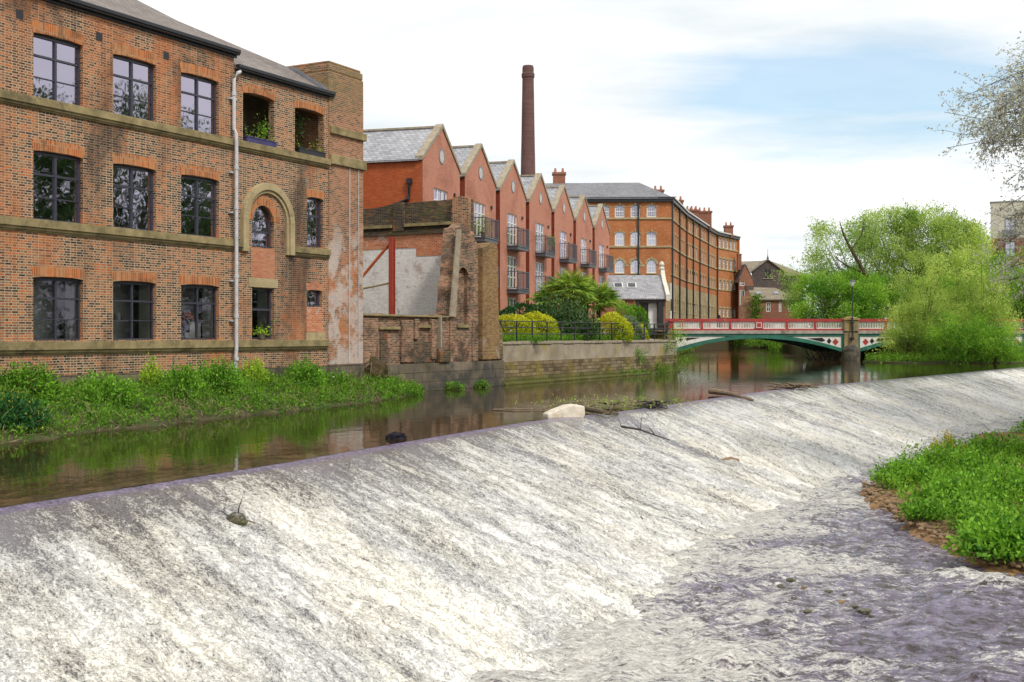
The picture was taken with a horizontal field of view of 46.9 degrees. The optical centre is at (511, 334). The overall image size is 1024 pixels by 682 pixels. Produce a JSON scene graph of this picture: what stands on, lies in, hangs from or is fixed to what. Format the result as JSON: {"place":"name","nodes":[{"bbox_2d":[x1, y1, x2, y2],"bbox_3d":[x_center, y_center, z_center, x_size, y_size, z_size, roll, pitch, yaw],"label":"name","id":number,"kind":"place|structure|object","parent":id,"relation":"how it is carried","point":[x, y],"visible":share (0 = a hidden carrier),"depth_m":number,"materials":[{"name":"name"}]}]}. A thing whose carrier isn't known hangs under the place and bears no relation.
{"place":"outdoors","nodes":[
{"label":"outdoors","id":0,"kind":"place"},
{"bbox_2d":[0,386,425,443],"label":"bank","id":1,"kind":"structure","parent":0,"point":[150,423],"depth_m":33.82,"materials":[{"name":"green plant"}]},
{"bbox_2d":[0,389,54,431],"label":"bush","id":2,"kind":"object","parent":1,"relation":"on","point":[22,412],"visible":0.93,"depth_m":28.40,"materials":[{"name":"green plant"}]},
{"bbox_2d":[0,358,70,400],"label":"bush","id":3,"kind":"object","parent":1,"relation":"on","point":[23,376],"visible":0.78,"depth_m":32.52,"materials":[{"name":"green plant"}]},
{"bbox_2d":[64,368,144,405],"bbox_3d":[-11.696,1.502,33.700,2.367,1.151,1.935,0,0,0],"label":"bush","id":4,"kind":"object","parent":1,"relation":"on","point":[111,387],"visible":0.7,"depth_m":33.48,"materials":[{"name":"green plant"}]},
{"bbox_2d":[138,352,167,389],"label":"bush","id":5,"kind":"object","parent":1,"relation":"on","point":[149,373],"visible":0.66,"depth_m":37.09,"materials":[{"name":"green plant"}]},
{"bbox_2d":[0,0,366,385],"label":"brick mill","id":6,"kind":"object","parent":1,"relation":"on","point":[149,193],"visible":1,"depth_m":38.99,"materials":[{"name":"brick"}]},
{"bbox_2d":[33,277,79,339],"bbox_3d":[-13.809,-0.755,35.219,0.600,1.890,1.800,0,0,29],"label":"window","id":7,"kind":"structure","parent":6,"relation":"in","point":[72,286],"depth_m":35.86,"materials":[{"name":"black glass"}]},
{"bbox_2d":[33,151,79,222],"bbox_3d":[-13.809,-4.355,35.219,0.600,2.050,1.800,0,0,29],"label":"window","id":8,"kind":"structure","parent":6,"relation":"in","point":[56,178],"depth_m":35.10,"materials":[{"name":"black glass"}]},
{"bbox_2d":[33,33,79,105],"bbox_3d":[-13.809,-7.835,35.219,0.600,1.930,1.800,0,0,29],"label":"window","id":9,"kind":"structure","parent":6,"relation":"in","point":[56,63],"depth_m":35.10,"materials":[{"name":"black glass"}]},
{"bbox_2d":[113,281,152,339],"bbox_3d":[-12.382,-0.755,37.832,0.600,1.890,1.800,0,0,29],"label":"window","id":10,"kind":"structure","parent":6,"relation":"in","point":[145,300],"depth_m":38.47,"materials":[{"name":"black glass"}]},
{"bbox_2d":[113,164,152,230],"bbox_3d":[-12.370,-4.355,37.854,0.600,2.050,1.850,0,0,29],"label":"window","id":11,"kind":"structure","parent":6,"relation":"in","point":[132,186],"depth_m":37.70,"materials":[{"name":"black glass"}]},
{"bbox_2d":[113,55,152,120],"bbox_3d":[-12.382,-7.835,37.832,0.600,1.930,1.800,0,0,29],"label":"window","id":12,"kind":"structure","parent":6,"relation":"in","point":[132,79],"depth_m":37.70,"materials":[{"name":"clear glass"}]},
{"bbox_2d":[181,322,201,337],"bbox_3d":[-11.515,-0.075,40.722,0.560,0.750,1.800,0,0,29],"label":"worktop","id":13,"kind":"object","parent":6,"relation":"on","point":[191,334],"visible":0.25,"depth_m":41.00,"materials":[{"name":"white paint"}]},
{"bbox_2d":[181,285,215,339],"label":"window","id":14,"kind":"structure","parent":6,"relation":"in","point":[208,303],"depth_m":41.07,"materials":[{"name":"black glass"}]},
{"bbox_2d":[181,175,215,237],"bbox_3d":[-10.969,-4.355,40.430,0.600,2.050,1.850,0,0,29],"label":"window","id":15,"kind":"structure","parent":6,"relation":"in","point":[198,195],"depth_m":40.38,"materials":[{"name":"clear glass"}]},
{"bbox_2d":[181,73,215,134],"bbox_3d":[-10.981,-7.835,40.408,0.600,1.930,1.800,0,0,29],"label":"window","id":16,"kind":"structure","parent":6,"relation":"in","point":[198,95],"depth_m":40.38,"materials":[{"name":"clear glass"}]},
{"bbox_2d":[243,126,276,147],"bbox_3d":[-9.135,-7.224,42.812,0.359,0.668,1.651,0,0,29],"label":"flower box","id":17,"kind":"object","parent":6,"relation":"on","point":[255,139],"visible":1,"depth_m":42.70,"materials":[{"name":"purple plastic"}]},
{"bbox_2d":[252,206,269,247],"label":"window","id":18,"kind":"structure","parent":6,"relation":"in","point":[261,218],"depth_m":43.22,"materials":[{"name":"clear glass"}]},
{"bbox_2d":[252,288,270,338],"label":"window","id":19,"kind":"structure","parent":6,"relation":"in","point":[263,309],"depth_m":43.69,"materials":[{"name":"black glass"}]},
{"bbox_2d":[295,139,325,157],"bbox_3d":[-7.739,-7.228,45.396,0.338,0.675,1.717,0,0,29],"label":"flower box","id":20,"kind":"object","parent":6,"relation":"on","point":[320,153],"visible":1,"depth_m":45.26,"materials":[{"name":"grey plastic"}]},
{"bbox_2d":[307,290,318,306],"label":"window","id":21,"kind":"structure","parent":6,"relation":"in","point":[312,296],"depth_m":45.86,"materials":[{"name":"clear glass"}]},
{"bbox_2d":[307,197,319,246],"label":"window","id":22,"kind":"structure","parent":6,"relation":"in","point":[313,205],"depth_m":45.92,"materials":[{"name":"clear glass"}]},
{"bbox_2d":[159,360,211,398],"bbox_3d":[-10.332,1.407,37.054,1.790,1.271,1.456,0,0,0],"label":"bush","id":23,"kind":"object","parent":1,"relation":"on","point":[185,377],"visible":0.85,"depth_m":36.84,"materials":[{"name":"green plant"}]},
{"bbox_2d":[0,376,391,444],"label":"dead stems","id":24,"kind":"object","parent":1,"relation":"on","point":[312,396],"visible":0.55,"depth_m":34.93,"materials":[{"name":"green plant"}]},
{"bbox_2d":[0,363,426,443],"bbox_3d":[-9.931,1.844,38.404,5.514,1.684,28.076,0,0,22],"label":"undergrowth","id":25,"kind":"object","parent":1,"relation":"on","point":[119,408],"visible":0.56,"depth_m":36.27,"materials":[{"name":"green plant"}]},
{"bbox_2d":[192,353,251,397],"bbox_3d":[-9.555,1.337,38.233,2.325,1.514,1.791,0,0,0],"label":"bush","id":26,"kind":"object","parent":1,"relation":"on","point":[217,372],"visible":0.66,"depth_m":37.98,"materials":[{"name":"green plant"}]},
{"bbox_2d":[237,356,273,385],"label":"bush","id":27,"kind":"object","parent":1,"relation":"on","point":[259,370],"visible":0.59,"depth_m":41.17,"materials":[{"name":"green plant"}]},
{"bbox_2d":[279,354,328,388],"bbox_3d":[-7.598,1.383,43.061,1.851,1.423,1.681,0,0,0],"label":"bush","id":28,"kind":"object","parent":1,"relation":"on","point":[300,371],"visible":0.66,"depth_m":42.78,"materials":[{"name":"green plant"}]},
{"bbox_2d":[325,368,352,385],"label":"bush","id":29,"kind":"object","parent":1,"relation":"on","point":[340,375],"visible":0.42,"depth_m":45.11,"materials":[{"name":"green plant"}]},
{"bbox_2d":[363,356,393,379],"bbox_3d":[-5.675,1.603,48.534,1.564,1.424,1.154,0,0,16],"label":"earth lump","id":30,"kind":"object","parent":1,"relation":"on","point":[375,363],"visible":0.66,"depth_m":48.37,"materials":[{"name":"soil"}]},
{"bbox_2d":[0,348,1023,506],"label":"river","id":31,"kind":"structure","parent":0,"point":[69,465],"depth_m":32.94,"materials":[{"name":"brown liquid"}]},
{"bbox_2d":[0,367,1023,681],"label":"weir","id":32,"kind":"object","parent":31,"relation":"in","point":[458,557],"visible":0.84,"depth_m":18.56,"materials":[{"name":"liquid"}]},
{"bbox_2d":[221,497,255,525],"bbox_3d":[-4.223,2.724,18.178,0.511,0.471,0.244,0,0,0],"label":"snagged stone","id":33,"kind":"object","parent":32,"relation":"on","point":[234,517],"visible":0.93,"depth_m":18.11,"materials":[{"name":"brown stone"}]},
{"bbox_2d":[543,404,584,417],"bbox_3d":[1.589,2.365,36.093,1.237,0.490,0.502,0,0,-20],"label":"white block","id":34,"kind":"object","parent":32,"relation":"on","point":[570,410],"depth_m":35.93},
{"bbox_2d":[576,398,620,415],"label":"branch","id":35,"kind":"object","parent":32,"relation":"on","point":[595,410],"visible":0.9,"depth_m":37.00,"materials":[{"name":"brown wood"}]},
{"bbox_2d":[513,391,699,408],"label":"leafy twigs","id":36,"kind":"object","parent":32,"relation":"on","point":[623,401],"visible":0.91,"depth_m":40.79,"materials":[{"name":"green plant"}]},
{"bbox_2d":[634,400,669,408],"bbox_3d":[4.918,2.373,40.380,1.160,0.292,1.167,0,0,-24],"label":"twig heap","id":37,"kind":"object","parent":32,"relation":"on","point":[658,404],"visible":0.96,"depth_m":40.25,"materials":[{"name":"brown wood"}]},
{"bbox_2d":[708,388,753,400],"bbox_3d":[8.957,2.431,48.148,0.260,0.481,2.256,0,0,-42],"label":"log","id":38,"kind":"object","parent":32,"relation":"on","point":[719,392],"visible":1,"depth_m":48.24,"materials":[{"name":"brown wood"}]},
{"bbox_2d":[768,382,817,388],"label":"driftwood tuft","id":39,"kind":"object","parent":32,"relation":"on","point":[796,385],"visible":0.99,"depth_m":54.81,"materials":[{"name":"wood"}]},
{"bbox_2d":[491,340,679,384],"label":"quay wall","id":40,"kind":"structure","parent":31,"relation":"in","point":[526,362],"depth_m":66.34,"materials":[{"name":"stone"}]},
{"bbox_2d":[499,320,673,340],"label":"river railing","id":41,"kind":"object","parent":40,"relation":"on","point":[560,327],"visible":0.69,"depth_m":66.59,"materials":[{"name":"black metal"}]},
{"bbox_2d":[643,316,1023,359],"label":"iron bridge","id":42,"kind":"structure","parent":31,"relation":"on","point":[825,341],"depth_m":117.64,"materials":[{"name":"red paint"}]},
{"bbox_2d":[138,0,1023,326],"label":"sky","id":43,"kind":"structure","parent":0,"point":[769,116],"materials":[{"name":"white"}]},
{"bbox_2d":[409,412,1023,681],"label":"river","id":44,"kind":"structure","parent":0,"point":[730,611],"depth_m":17.04,"materials":[{"name":"liquid"}]},
{"bbox_2d":[680,339,767,352],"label":"bank ground","id":45,"kind":"structure","parent":0,"point":[718,345],"depth_m":204.79,"materials":[{"name":"green plant"}]},
{"bbox_2d":[521,65,534,176],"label":"factory chimney","id":46,"kind":"object","parent":45,"relation":"on","point":[528,143],"visible":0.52,"depth_m":164.23,"materials":[{"name":"brick"}]},
{"bbox_2d":[545,168,740,327],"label":"curved mill","id":47,"kind":"object","parent":45,"relation":"on","point":[694,250],"visible":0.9,"depth_m":156.06,"materials":[{"name":"brick"}]},
{"bbox_2d":[734,254,754,327],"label":"narrow gabled house","id":48,"kind":"structure","parent":45,"relation":"on","point":[745,276],"depth_m":205.00,"materials":[{"name":"brown brick"}]},
{"bbox_2d":[730,339,767,347],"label":"undergrowth","id":49,"kind":"object","parent":45,"relation":"on","point":[755,341],"visible":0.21,"depth_m":210.43,"materials":[{"name":"green plant"}]},
{"bbox_2d":[747,293,764,318],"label":"climbing ivy","id":50,"kind":"object","parent":45,"relation":"on","point":[758,308],"visible":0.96,"depth_m":163.54,"materials":[{"name":"green plant"}]},
{"bbox_2d":[742,255,802,317],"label":"gothic works","id":51,"kind":"structure","parent":45,"relation":"on","point":[758,270],"depth_m":215.00,"materials":[{"name":"grey brick"}]},
{"bbox_2d":[775,343,980,358],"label":"bank","id":52,"kind":"structure","parent":0,"point":[795,350],"depth_m":135.92,"materials":[{"name":"green plant"}]},
{"bbox_2d":[741,286,796,327],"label":"brick range","id":53,"kind":"structure","parent":52,"relation":"on","point":[771,302],"depth_m":165.00,"materials":[{"name":"brick"}]},
{"bbox_2d":[778,265,833,327],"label":"tree","id":54,"kind":"object","parent":52,"relation":"on","point":[790,300],"visible":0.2,"depth_m":149.36,"materials":[{"name":"green plant"}]},
{"bbox_2d":[765,204,898,327],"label":"tree","id":55,"kind":"object","parent":52,"relation":"on","point":[816,253],"visible":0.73,"depth_m":132.94,"materials":[{"name":"green plant"}]},
{"bbox_2d":[783,265,894,327],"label":"tree","id":56,"kind":"object","parent":52,"relation":"on","point":[819,286],"visible":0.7,"depth_m":126.98,"materials":[{"name":"green plant"}]},
{"bbox_2d":[822,259,901,318],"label":"tree","id":57,"kind":"object","parent":52,"relation":"on","point":[874,279],"visible":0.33,"depth_m":129.59,"materials":[{"name":"green plant"}]},
{"bbox_2d":[837,198,988,318],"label":"tree","id":58,"kind":"object","parent":52,"relation":"on","point":[912,219],"visible":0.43,"depth_m":138.26,"materials":[{"name":"green plant"}]},
{"bbox_2d":[885,260,1021,318],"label":"tree","id":59,"kind":"object","parent":52,"relation":"on","point":[947,282],"visible":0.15,"depth_m":129.28,"materials":[{"name":"green plant"}]},
{"bbox_2d":[907,212,1013,318],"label":"tree","id":60,"kind":"object","parent":52,"relation":"on","point":[978,238],"visible":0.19,"depth_m":135.98,"materials":[{"name":"green plant"}]},
{"bbox_2d":[925,31,1023,302],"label":"overhanging tree","id":61,"kind":"object","parent":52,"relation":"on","point":[1007,129],"visible":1,"depth_m":30.85,"materials":[{"name":"green plant"}]},
{"bbox_2d":[969,242,1023,326],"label":"tree","id":62,"kind":"object","parent":52,"relation":"on","point":[1019,305],"visible":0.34,"depth_m":123.74,"materials":[{"name":"green plant"}]},
{"bbox_2d":[990,200,1023,316],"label":"modern flats","id":63,"kind":"structure","parent":52,"relation":"on","point":[995,204],"depth_m":149.31,"materials":[{"name":"brown brick"}]},
{"bbox_2d":[859,460,1023,575],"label":"gravel island","id":64,"kind":"structure","parent":0,"point":[999,567],"depth_m":23.37,"materials":[{"name":"brown gravel"}]},
{"bbox_2d":[867,446,940,488],"bbox_3d":[9.938,3.364,29.761,1.888,1.098,1.944,0,0,0],"label":"leafy clump","id":65,"kind":"object","parent":64,"relation":"on","point":[903,466],"visible":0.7,"depth_m":29.53,"materials":[{"name":"green plant"}]},
{"bbox_2d":[896,493,950,521],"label":"leafy clump","id":66,"kind":"object","parent":64,"relation":"on","point":[913,511],"visible":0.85,"depth_m":24.29,"materials":[{"name":"green plant"}]},
{"bbox_2d":[862,466,1023,567],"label":"pebbles","id":67,"kind":"object","parent":64,"relation":"on","point":[895,508],"visible":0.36,"depth_m":24.29,"materials":[{"name":"brown gravel"}]},
{"bbox_2d":[928,429,964,452],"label":"yellow plant","id":68,"kind":"object","parent":64,"relation":"on","point":[946,439],"visible":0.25,"depth_m":36.26,"materials":[{"name":"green plant"}]},
{"bbox_2d":[878,428,1023,535],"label":"undergrowth","id":69,"kind":"object","parent":64,"relation":"on","point":[954,499],"visible":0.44,"depth_m":25.47,"materials":[{"name":"green plant"}]},
{"bbox_2d":[903,463,1005,510],"bbox_3d":[9.743,3.361,25.863,2.112,1.106,2.060,0,0,-21],"label":"leafy clump","id":70,"kind":"object","parent":64,"relation":"on","point":[939,486],"visible":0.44,"depth_m":25.69,"materials":[{"name":"green plant"}]},
{"bbox_2d":[915,437,996,471],"bbox_3d":[12.460,3.397,32.999,2.358,1.034,2.185,0,0,0],"label":"leafy clump","id":71,"kind":"object","parent":64,"relation":"on","point":[952,451],"visible":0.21,"depth_m":32.95,"materials":[{"name":"green plant"}]},
{"bbox_2d":[936,447,1023,478],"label":"leafy clump","id":72,"kind":"object","parent":64,"relation":"on","point":[975,465],"visible":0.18,"depth_m":29.73,"materials":[{"name":"green plant"}]},
{"bbox_2d":[939,490,1021,529],"bbox_3d":[9.271,3.458,23.183,1.657,0.906,1.417,0,0,0],"label":"leafy clump","id":73,"kind":"object","parent":64,"relation":"on","point":[969,503],"visible":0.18,"depth_m":23.07,"materials":[{"name":"green plant"}]},
{"bbox_2d":[942,506,1023,564],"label":"leafy clump","id":74,"kind":"object","parent":64,"relation":"on","point":[996,539],"visible":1,"depth_m":20.04,"materials":[{"name":"green plant"}]},
{"bbox_2d":[951,428,1023,456],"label":"leafy clump","id":75,"kind":"object","parent":64,"relation":"on","point":[985,444],"visible":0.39,"depth_m":36.09,"materials":[{"name":"green plant"}]},
{"bbox_2d":[961,452,1023,501],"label":"leafy clump","id":76,"kind":"object","parent":64,"relation":"on","point":[1001,474],"visible":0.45,"depth_m":26.82,"materials":[{"name":"green plant"}]},
{"bbox_2d":[863,360,1022,363],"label":"islet","id":77,"kind":"object","parent":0,"point":[943,361],"visible":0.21,"depth_m":104.38,"materials":[{"name":"green plant"}]},
{"bbox_2d":[869,299,945,361],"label":"willow","id":78,"kind":"object","parent":77,"relation":"on","point":[895,333],"visible":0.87,"depth_m":105.69,"materials":[{"name":"green plant"}]},
{"bbox_2d":[876,248,967,360],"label":"willow","id":79,"kind":"object","parent":77,"relation":"on","point":[919,308],"visible":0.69,"depth_m":106.38,"materials":[{"name":"green plant"}]},
{"bbox_2d":[864,349,1023,363],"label":"reeds","id":80,"kind":"object","parent":77,"relation":"on","point":[896,356],"visible":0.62,"depth_m":104.80,"materials":[{"name":"green plant"}]},
{"bbox_2d":[915,243,1000,360],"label":"willow","id":81,"kind":"object","parent":77,"relation":"on","point":[965,260],"visible":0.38,"depth_m":108.31,"materials":[{"name":"green plant"}]},
{"bbox_2d":[919,302,1004,363],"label":"willow","id":82,"kind":"object","parent":77,"relation":"on","point":[950,336],"visible":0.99,"depth_m":101.84,"materials":[{"name":"green plant"}]},
{"bbox_2d":[943,246,1023,360],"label":"willow","id":83,"kind":"object","parent":77,"relation":"on","point":[995,307],"visible":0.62,"depth_m":105.55,"materials":[{"name":"green plant"}]},
{"bbox_2d":[965,317,1023,363],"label":"willow","id":84,"kind":"object","parent":77,"relation":"on","point":[1010,348],"visible":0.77,"depth_m":101.71,"materials":[{"name":"green plant"}]},
{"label":"ground","id":85,"kind":"structure","parent":0,"visible":0},
{"bbox_2d":[363,237,394,313],"bbox_3d":[-7.239,-2.738,57.520,3.823,3.924,0.669,0,0,23],"label":"steel prop","id":86,"kind":"object","parent":85,"relation":"on","point":[390,245],"visible":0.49,"depth_m":56.95,"materials":[{"name":"red metal"}]},
{"bbox_2d":[363,196,503,390],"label":"ruined wall","id":87,"kind":"structure","parent":85,"relation":"on","point":[439,328],"depth_m":56.53,"materials":[{"name":"brown brick"}]},
{"bbox_2d":[363,124,612,334],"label":"gabled apartments","id":88,"kind":"structure","parent":85,"relation":"on","point":[525,215],"depth_m":76.59,"materials":[{"name":"red brick"}]},
{"bbox_2d":[474,202,484,236],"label":"french window","id":89,"kind":"structure","parent":88,"relation":"in","point":[479,209],"depth_m":71.77,"materials":[{"name":"glass"}]},
{"bbox_2d":[508,213,515,244],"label":"french window","id":90,"kind":"structure","parent":88,"relation":"in","point":[511,218],"depth_m":78.45,"materials":[{"name":"glass"}]},
{"bbox_2d":[508,256,515,288],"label":"french window","id":91,"kind":"structure","parent":88,"relation":"in","point":[511,260],"depth_m":78.45,"materials":[{"name":"white glass"}]},
{"bbox_2d":[536,223,542,250],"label":"french window","id":92,"kind":"structure","parent":88,"relation":"in","point":[539,227],"depth_m":85.18,"materials":[{"name":"white glass"}]},
{"bbox_2d":[536,262,542,290],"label":"french window","id":93,"kind":"structure","parent":88,"relation":"in","point":[539,266],"depth_m":85.18,"materials":[{"name":"glass"}]},
{"bbox_2d":[499,313,539,335],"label":"hedge bush","id":94,"kind":"object","parent":85,"relation":"on","point":[512,316],"visible":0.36,"depth_m":64.17,"materials":[{"name":"yellow plant"}]},
{"bbox_2d":[499,301,551,334],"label":"hedge bush","id":95,"kind":"object","parent":85,"relation":"on","point":[513,310],"visible":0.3,"depth_m":69.22,"materials":[{"name":"green plant"}]},
{"bbox_2d":[515,310,559,340],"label":"hedge bush","id":96,"kind":"object","parent":85,"relation":"on","point":[539,315],"visible":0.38,"depth_m":66.56,"materials":[{"name":"yellow plant"}]},
{"bbox_2d":[524,275,577,309],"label":"palm tree","id":97,"kind":"object","parent":85,"relation":"on","point":[540,294],"visible":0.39,"depth_m":72.65,"materials":[{"name":"green plant"}]},
{"bbox_2d":[522,291,605,340],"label":"shrub","id":98,"kind":"object","parent":85,"relation":"on","point":[563,314],"visible":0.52,"depth_m":68.95,"materials":[{"name":"green plant"}]},
{"bbox_2d":[542,264,600,312],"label":"palm tree","id":99,"kind":"object","parent":85,"relation":"on","point":[573,283],"visible":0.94,"depth_m":71.46,"materials":[{"name":"green plant"}]},
{"bbox_2d":[503,331,640,341],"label":"garden undergrowth","id":100,"kind":"object","parent":85,"relation":"on","point":[508,338],"visible":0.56,"depth_m":65.74,"materials":[{"name":"green plant"}]},
{"bbox_2d":[575,276,623,333],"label":"palm tree","id":101,"kind":"object","parent":85,"relation":"on","point":[609,297],"visible":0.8,"depth_m":73.91,"materials":[{"name":"green plant"}]},
{"bbox_2d":[590,311,633,341],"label":"hedge bush","id":102,"kind":"object","parent":85,"relation":"on","point":[620,320],"visible":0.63,"depth_m":72.17,"materials":[{"name":"yellow plant"}]},
{"bbox_2d":[616,314,643,339],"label":"hedge bush","id":103,"kind":"object","parent":85,"relation":"on","point":[630,319],"visible":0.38,"depth_m":76.13,"materials":[{"name":"green plant"}]},
{"bbox_2d":[600,261,669,330],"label":"gatehouse","id":104,"kind":"object","parent":85,"relation":"on","point":[650,294],"visible":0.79,"depth_m":104.82,"materials":[{"name":"grey stone"}]},
{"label":"pavement","id":105,"kind":"structure","parent":0,"visible":0},
{"bbox_2d":[612,301,637,329],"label":"hedge bush","id":106,"kind":"object","parent":105,"relation":"on","point":[626,307],"visible":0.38,"depth_m":83.78,"materials":[{"name":"green plant"}]},
{"bbox_2d":[624,302,651,336],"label":"hedge bush","id":107,"kind":"object","parent":105,"relation":"on","point":[642,311],"visible":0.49,"depth_m":87.72,"materials":[{"name":"green plant"}]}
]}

